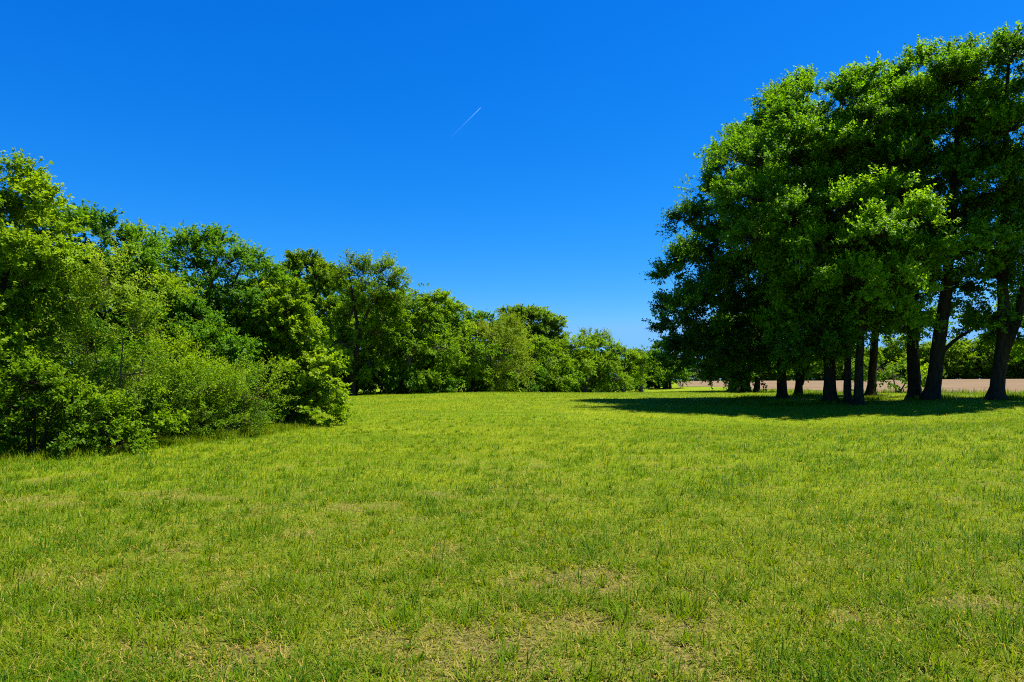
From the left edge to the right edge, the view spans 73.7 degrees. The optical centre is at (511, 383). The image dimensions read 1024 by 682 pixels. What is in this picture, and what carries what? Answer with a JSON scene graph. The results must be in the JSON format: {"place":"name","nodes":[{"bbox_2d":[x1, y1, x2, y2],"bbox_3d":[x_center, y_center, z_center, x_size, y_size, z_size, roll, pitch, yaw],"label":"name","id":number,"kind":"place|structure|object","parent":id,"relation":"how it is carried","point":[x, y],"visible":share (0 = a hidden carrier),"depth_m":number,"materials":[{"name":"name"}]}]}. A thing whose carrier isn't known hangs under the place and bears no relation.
{"place":"outdoors","nodes":[
{"label":"outdoors","id":0,"kind":"place"},
{"bbox_2d":[0,380,1023,681],"bbox_3d":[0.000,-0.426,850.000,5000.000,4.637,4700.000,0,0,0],"label":"meadow","id":1,"kind":"structure","parent":0,"point":[466,642],"depth_m":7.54,"materials":[{"name":"green plant"}]},
{"bbox_2d":[0,148,96,447],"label":"maple tree","id":2,"kind":"object","parent":1,"relation":"on","point":[13,242],"visible":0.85,"depth_m":15.63,"materials":[{"name":"green plant"}]},
{"bbox_2d":[0,346,113,458],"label":"leafy shrub","id":3,"kind":"object","parent":1,"relation":"on","point":[24,440],"visible":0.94,"depth_m":14.85,"materials":[{"name":"green plant"}]},
{"bbox_2d":[0,189,173,360],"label":"hedge tree","id":4,"kind":"object","parent":1,"relation":"on","point":[101,227],"visible":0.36,"depth_m":21.73,"materials":[{"name":"green plant"}]},
{"bbox_2d":[32,387,161,455],"bbox_3d":[-9.544,0.992,15.602,2.869,1.853,1.821,0,0,0],"label":"leafy shrub","id":5,"kind":"object","parent":1,"relation":"on","point":[128,429],"visible":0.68,"depth_m":15.57,"materials":[{"name":"green plant"}]},
{"bbox_2d":[6,229,194,447],"bbox_3d":[-9.941,-0.943,16.441,3.980,5.459,3.376,0,0,0],"label":"feathery shrub","id":6,"kind":"object","parent":1,"relation":"on","point":[91,282],"visible":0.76,"depth_m":16.11,"materials":[{"name":"green plant"}]},
{"bbox_2d":[0,306,203,440],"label":"hedge tree","id":7,"kind":"object","parent":1,"relation":"on","point":[30,409],"visible":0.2,"depth_m":18.75,"materials":[{"name":"green plant"}]},
{"bbox_2d":[78,375,190,441],"bbox_3d":[-9.513,0.740,17.295,2.586,2.074,1.978,0,0,0],"label":"leafy shrub","id":8,"kind":"object","parent":1,"relation":"on","point":[176,419],"visible":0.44,"depth_m":17.27,"materials":[{"name":"green plant"}]},
{"bbox_2d":[80,217,215,377],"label":"hedge tree","id":9,"kind":"object","parent":1,"relation":"on","point":[173,284],"visible":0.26,"depth_m":22.39,"materials":[{"name":"green plant"}]},
{"bbox_2d":[103,294,273,434],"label":"hedge tree","id":10,"kind":"object","parent":1,"relation":"on","point":[232,349],"visible":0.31,"depth_m":22.08,"materials":[{"name":"green plant"}]},
{"bbox_2d":[123,324,262,440],"bbox_3d":[-9.370,0.271,19.646,3.505,4.164,3.681,0,0,-37],"label":"feathery shrub","id":11,"kind":"object","parent":1,"relation":"on","point":[190,386],"visible":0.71,"depth_m":19.36,"materials":[{"name":"green plant"}]},
{"bbox_2d":[144,219,308,415],"bbox_3d":[-10.963,-2.172,25.450,6.510,7.867,4.484,0,0,0],"label":"hedge tree","id":12,"kind":"object","parent":1,"relation":"on","point":[225,295],"visible":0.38,"depth_m":24.96,"materials":[{"name":"green plant"}]},
{"bbox_2d":[152,352,300,437],"bbox_3d":[-8.681,0.631,20.967,4.096,3.366,3.006,0,0,0],"label":"feathery shrub","id":13,"kind":"object","parent":1,"relation":"on","point":[254,414],"visible":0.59,"depth_m":21.05,"materials":[{"name":"green plant"}]},
{"bbox_2d":[212,273,274,313],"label":"woodland tree","id":14,"kind":"object","parent":1,"relation":"on","point":[258,279],"visible":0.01,"depth_m":71.07,"materials":[{"name":"green plant"}]},
{"bbox_2d":[221,275,358,426],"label":"maple tree","id":15,"kind":"object","parent":1,"relation":"on","point":[309,387],"visible":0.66,"depth_m":25.34,"materials":[{"name":"green plant"}]},
{"bbox_2d":[241,271,361,380],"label":"tree","id":16,"kind":"object","parent":1,"relation":"on","point":[329,302],"visible":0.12,"depth_m":65.40,"materials":[{"name":"green plant"}]},
{"bbox_2d":[270,246,341,303],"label":"broadleaf tree","id":17,"kind":"object","parent":1,"relation":"on","point":[299,261],"visible":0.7,"depth_m":63.29,"materials":[{"name":"green plant"}]},
{"bbox_2d":[305,266,370,388],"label":"woodland tree","id":18,"kind":"object","parent":1,"relation":"on","point":[325,294],"visible":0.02,"depth_m":72.59,"materials":[{"name":"green plant"}]},
{"bbox_2d":[322,350,371,393],"bbox_3d":[-16.164,-0.541,62.161,6.634,5.110,4.954,0,0,40],"label":"undergrowth shrub","id":19,"kind":"object","parent":1,"relation":"on","point":[357,376],"visible":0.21,"depth_m":61.22,"materials":[{"name":"green plant"}]},
{"bbox_2d":[332,369,372,393],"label":"undergrowth shrub","id":20,"kind":"object","parent":1,"relation":"on","point":[357,389],"visible":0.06,"depth_m":64.56,"materials":[{"name":"green plant"}]},
{"bbox_2d":[311,295,416,389],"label":"tree","id":21,"kind":"object","parent":1,"relation":"on","point":[372,324],"visible":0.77,"depth_m":61.79,"materials":[{"name":"green plant"}]},
{"bbox_2d":[322,248,413,395],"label":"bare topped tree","id":22,"kind":"object","parent":1,"relation":"on","point":[383,296],"visible":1,"depth_m":60.63,"materials":[{"name":"green plant"}]},
{"bbox_2d":[344,353,401,392],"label":"undergrowth shrub","id":23,"kind":"object","parent":1,"relation":"on","point":[375,389],"visible":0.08,"depth_m":70.00,"materials":[{"name":"green plant"}]},
{"bbox_2d":[359,365,424,393],"bbox_3d":[-11.323,-0.318,63.895,6.421,3.388,3.690,0,0,0],"label":"undergrowth shrub","id":24,"kind":"object","parent":1,"relation":"on","point":[390,375],"visible":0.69,"depth_m":63.40,"materials":[{"name":"green plant"}]},
{"bbox_2d":[360,285,433,391],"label":"woodland tree","id":25,"kind":"object","parent":1,"relation":"on","point":[389,347],"visible":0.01,"depth_m":76.33,"materials":[{"name":"green plant"}]},
{"bbox_2d":[381,353,442,392],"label":"undergrowth shrub","id":26,"kind":"object","parent":1,"relation":"on","point":[403,372],"visible":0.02,"depth_m":73.82,"materials":[{"name":"green plant"}]},
{"bbox_2d":[363,283,468,393],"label":"tree","id":27,"kind":"object","parent":1,"relation":"on","point":[412,346],"visible":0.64,"depth_m":64.98,"materials":[{"name":"green plant"}]},
{"bbox_2d":[391,356,464,392],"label":"undergrowth shrub","id":28,"kind":"object","parent":1,"relation":"on","point":[448,380],"visible":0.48,"depth_m":67.15,"materials":[{"name":"green plant"}]},
{"bbox_2d":[403,296,502,391],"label":"tree","id":29,"kind":"object","parent":1,"relation":"on","point":[476,371],"visible":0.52,"depth_m":69.94,"materials":[{"name":"green plant"}]},
{"bbox_2d":[437,380,480,391],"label":"undergrowth shrub","id":30,"kind":"object","parent":1,"relation":"on","point":[465,387],"visible":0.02,"depth_m":80.37,"materials":[{"name":"green plant"}]},
{"bbox_2d":[441,353,496,391],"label":"undergrowth shrub","id":31,"kind":"object","parent":1,"relation":"on","point":[483,388],"visible":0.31,"depth_m":73.12,"materials":[{"name":"green plant"}]},
{"bbox_2d":[443,308,510,391],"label":"tree","id":32,"kind":"object","parent":1,"relation":"on","point":[482,315],"visible":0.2,"depth_m":76.85,"materials":[{"name":"green plant"}]},
{"bbox_2d":[450,309,541,391],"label":"willow tree","id":33,"kind":"object","parent":1,"relation":"on","point":[500,331],"visible":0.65,"depth_m":74.30,"materials":[{"name":"plant"}]},
{"bbox_2d":[466,361,547,391],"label":"undergrowth shrub","id":34,"kind":"object","parent":1,"relation":"on","point":[539,373],"visible":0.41,"depth_m":79.18,"materials":[{"name":"green plant"}]},
{"bbox_2d":[476,333,544,391],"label":"woodland tree","id":35,"kind":"object","parent":1,"relation":"on","point":[501,352],"visible":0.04,"depth_m":88.77,"materials":[{"name":"green plant"}]},
{"bbox_2d":[490,302,572,368],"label":"oak tree","id":36,"kind":"object","parent":1,"relation":"on","point":[547,324],"visible":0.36,"depth_m":96.64,"materials":[{"name":"green plant"}]},
{"bbox_2d":[498,335,580,391],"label":"tree","id":37,"kind":"object","parent":1,"relation":"on","point":[550,366],"visible":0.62,"depth_m":85.21,"materials":[{"name":"green plant"}]},
{"bbox_2d":[526,364,585,392],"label":"undergrowth shrub","id":38,"kind":"object","parent":1,"relation":"on","point":[571,371],"visible":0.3,"depth_m":88.51,"materials":[{"name":"green plant"}]},
{"bbox_2d":[542,349,600,392],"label":"woodland tree","id":39,"kind":"object","parent":1,"relation":"on","point":[582,390],"visible":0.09,"depth_m":101.80,"materials":[{"name":"green plant"}]},
{"bbox_2d":[545,332,602,392],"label":"tree","id":40,"kind":"object","parent":1,"relation":"on","point":[586,364],"visible":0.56,"depth_m":91.16,"materials":[{"name":"green plant"}]},
{"bbox_2d":[574,373,599,391],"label":"undergrowth shrub","id":41,"kind":"object","parent":1,"relation":"on","point":[592,387],"visible":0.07,"depth_m":99.01,"materials":[{"name":"green plant"}]},
{"bbox_2d":[577,327,613,392],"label":"bare topped tree","id":42,"kind":"object","parent":1,"relation":"on","point":[604,333],"visible":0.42,"depth_m":103.70,"materials":[{"name":"plant"}]},
{"bbox_2d":[566,333,634,392],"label":"tree","id":43,"kind":"object","parent":1,"relation":"on","point":[609,363],"visible":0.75,"depth_m":94.27,"materials":[{"name":"green plant"}]},
{"bbox_2d":[598,373,631,392],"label":"undergrowth shrub","id":44,"kind":"object","parent":1,"relation":"on","point":[604,390],"visible":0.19,"depth_m":104.78,"materials":[{"name":"green plant"}]},
{"bbox_2d":[607,348,634,390],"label":"woodland tree","id":45,"kind":"object","parent":1,"relation":"on","point":[621,370],"depth_m":117.47,"materials":[{"name":"green plant"}]},
{"bbox_2d":[596,348,658,391],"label":"tree","id":46,"kind":"object","parent":1,"relation":"on","point":[638,370],"visible":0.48,"depth_m":98.44,"materials":[{"name":"green plant"}]},
{"bbox_2d":[628,380,647,390],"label":"undergrowth shrub","id":47,"kind":"object","parent":1,"relation":"on","point":[636,387],"visible":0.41,"depth_m":111.26,"materials":[{"name":"green plant"}]},
{"bbox_2d":[626,347,654,387],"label":"woodland tree","id":48,"kind":"object","parent":1,"relation":"on","point":[648,385],"visible":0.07,"depth_m":122.38,"materials":[{"name":"green plant"}]},
{"bbox_2d":[617,345,664,391],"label":"tree","id":49,"kind":"object","parent":1,"relation":"on","point":[649,368],"visible":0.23,"depth_m":103.42,"materials":[{"name":"green plant"}]},
{"bbox_2d":[641,340,690,387],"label":"pasture tree","id":50,"kind":"object","parent":1,"relation":"on","point":[656,347],"visible":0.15,"depth_m":121.70,"materials":[{"name":"green plant"}]},
{"bbox_2d":[652,360,695,388],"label":"pasture tree","id":51,"kind":"object","parent":1,"relation":"on","point":[683,377],"visible":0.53,"depth_m":117.54,"materials":[{"name":"green plant"}]},
{"bbox_2d":[673,367,701,380],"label":"distant tree","id":52,"kind":"object","parent":1,"relation":"on","point":[691,377],"visible":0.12,"depth_m":247.94,"materials":[{"name":"green plant"}]},
{"bbox_2d":[691,368,725,380],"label":"distant tree","id":53,"kind":"object","parent":1,"relation":"on","point":[714,379],"visible":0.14,"depth_m":259.75,"materials":[{"name":"green plant"}]},
{"bbox_2d":[676,313,753,390],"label":"tree","id":54,"kind":"object","parent":1,"relation":"on","point":[696,356],"visible":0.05,"depth_m":73.32,"materials":[{"name":"green plant"}]},
{"bbox_2d":[639,100,815,398],"bbox_3d":[15.915,-10.087,48.942,13.760,22.603,11.964,0,0,0],"label":"lime tree","id":55,"kind":"object","parent":1,"relation":"on","point":[716,278],"visible":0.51,"depth_m":47.57,"materials":[{"name":"green plant"}]},
{"bbox_2d":[719,313,794,391],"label":"tree","id":56,"kind":"object","parent":1,"relation":"on","point":[745,386],"visible":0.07,"depth_m":69.71,"materials":[{"name":"green plant"}]},
{"bbox_2d":[761,371,790,380],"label":"hedgerow tree","id":57,"kind":"object","parent":1,"relation":"on","point":[765,375],"visible":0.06,"depth_m":240.50,"materials":[{"name":"green plant"}]},
{"bbox_2d":[725,63,854,394],"bbox_3d":[21.440,-11.227,51.128,11.793,24.766,10.828,0,0,0],"label":"lime tree","id":58,"kind":"object","parent":1,"relation":"on","point":[800,379],"visible":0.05,"depth_m":50.27,"materials":[{"name":"green plant"}]},
{"bbox_2d":[786,355,817,380],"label":"hedgerow tree","id":59,"kind":"object","parent":1,"relation":"on","point":[791,378],"visible":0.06,"depth_m":223.60,"materials":[{"name":"green plant"}]},
{"bbox_2d":[692,66,924,403],"bbox_3d":[17.729,-9.105,41.667,13.902,20.904,10.213,0,0,0],"label":"lime tree","id":60,"kind":"object","parent":1,"relation":"on","point":[781,211],"visible":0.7,"depth_m":40.43,"materials":[{"name":"green plant"}]},
{"bbox_2d":[809,361,839,380],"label":"hedgerow tree","id":61,"kind":"object","parent":1,"relation":"on","point":[819,376],"visible":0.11,"depth_m":208.17,"materials":[{"name":"green plant"}]},
{"bbox_2d":[767,51,938,403],"bbox_3d":[20.027,-9.044,41.097,8.989,20.800,8.656,0,0,0],"label":"lime tree","id":62,"kind":"object","parent":1,"relation":"on","point":[872,110],"visible":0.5,"depth_m":39.56,"materials":[{"name":"green plant"}]},
{"bbox_2d":[835,345,886,379],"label":"hedgerow tree","id":63,"kind":"object","parent":1,"relation":"on","point":[839,372],"visible":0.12,"depth_m":196.51,"materials":[{"name":"green plant"}]},
{"bbox_2d":[777,162,972,404],"bbox_3d":[20.437,-5.474,37.658,10.629,13.701,7.826,0,0,-27],"label":"lime tree","id":64,"kind":"object","parent":1,"relation":"on","point":[915,276],"visible":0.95,"depth_m":37.08,"materials":[{"name":"green plant"}]},
{"bbox_2d":[866,346,903,378],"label":"hedgerow tree","id":65,"kind":"object","parent":1,"relation":"on","point":[879,348],"visible":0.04,"depth_m":192.88,"materials":[{"name":"green plant"}]},
{"bbox_2d":[830,68,955,395],"bbox_3d":[26.003,-10.187,47.800,9.016,22.411,8.999,0,0,27],"label":"lime tree","id":66,"kind":"object","parent":1,"relation":"on","point":[870,390],"visible":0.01,"depth_m":47.72,"materials":[{"name":"green plant"}]},
{"bbox_2d":[866,333,926,379],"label":"hedgerow tree","id":67,"kind":"object","parent":1,"relation":"on","point":[898,353],"visible":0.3,"depth_m":188.14,"materials":[{"name":"green plant"}]},
{"bbox_2d":[851,335,947,392],"bbox_3d":[31.646,-1.340,56.322,8.662,5.586,6.012,0,0,0],"label":"bush","id":68,"kind":"object","parent":1,"relation":"on","point":[890,370],"visible":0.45,"depth_m":55.99,"materials":[{"name":"green plant"}]},
{"bbox_2d":[888,348,949,379],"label":"hedgerow tree","id":69,"kind":"object","parent":1,"relation":"on","point":[900,372],"visible":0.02,"depth_m":186.46,"materials":[{"name":"green plant"}]},
{"bbox_2d":[841,30,999,399],"bbox_3d":[24.843,-10.125,41.891,8.478,22.587,8.673,0,0,33],"label":"lime tree","id":70,"kind":"object","parent":1,"relation":"on","point":[909,61],"visible":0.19,"depth_m":41.13,"materials":[{"name":"green plant"}]},
{"bbox_2d":[864,39,1023,399],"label":"lime tree","id":71,"kind":"object","parent":1,"relation":"on","point":[958,160],"visible":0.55,"depth_m":38.94,"materials":[{"name":"green plant"}]},
{"bbox_2d":[919,335,983,378],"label":"hedgerow tree","id":72,"kind":"object","parent":1,"relation":"on","point":[951,352],"visible":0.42,"depth_m":178.77,"materials":[{"name":"green plant"}]},
{"bbox_2d":[946,337,990,378],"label":"hedgerow tree","id":73,"kind":"object","parent":1,"relation":"on","point":[980,370],"visible":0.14,"depth_m":178.93,"materials":[{"name":"green plant"}]},
{"bbox_2d":[933,20,1023,399],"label":"lime tree","id":74,"kind":"object","parent":1,"relation":"on","point":[1006,165],"visible":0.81,"depth_m":37.46,"materials":[{"name":"green plant"}]},
{"bbox_2d":[951,331,1023,378],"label":"hedgerow tree","id":75,"kind":"object","parent":1,"relation":"on","point":[976,355],"visible":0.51,"depth_m":176.24,"materials":[{"name":"green plant"}]},
{"bbox_2d":[1008,346,1023,378],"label":"hedgerow tree","id":76,"kind":"object","parent":1,"relation":"on","point":[1016,363],"visible":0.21,"depth_m":174.63,"materials":[{"name":"green plant"}]},
{"bbox_2d":[0,387,1023,463],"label":"long grass","id":77,"kind":"structure","parent":0,"point":[280,426],"depth_m":20.78,"materials":[{"name":"green plant"}]},
{"bbox_2d":[0,0,1023,379],"label":"sky","id":78,"kind":"structure","parent":0,"point":[511,152],"materials":[{"name":"blue"}]},
{"bbox_2d":[678,379,1023,392],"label":"ploughed field","id":79,"kind":"structure","parent":0,"point":[981,384],"depth_m":111.64,"materials":[{"name":"soil"}]}
]}

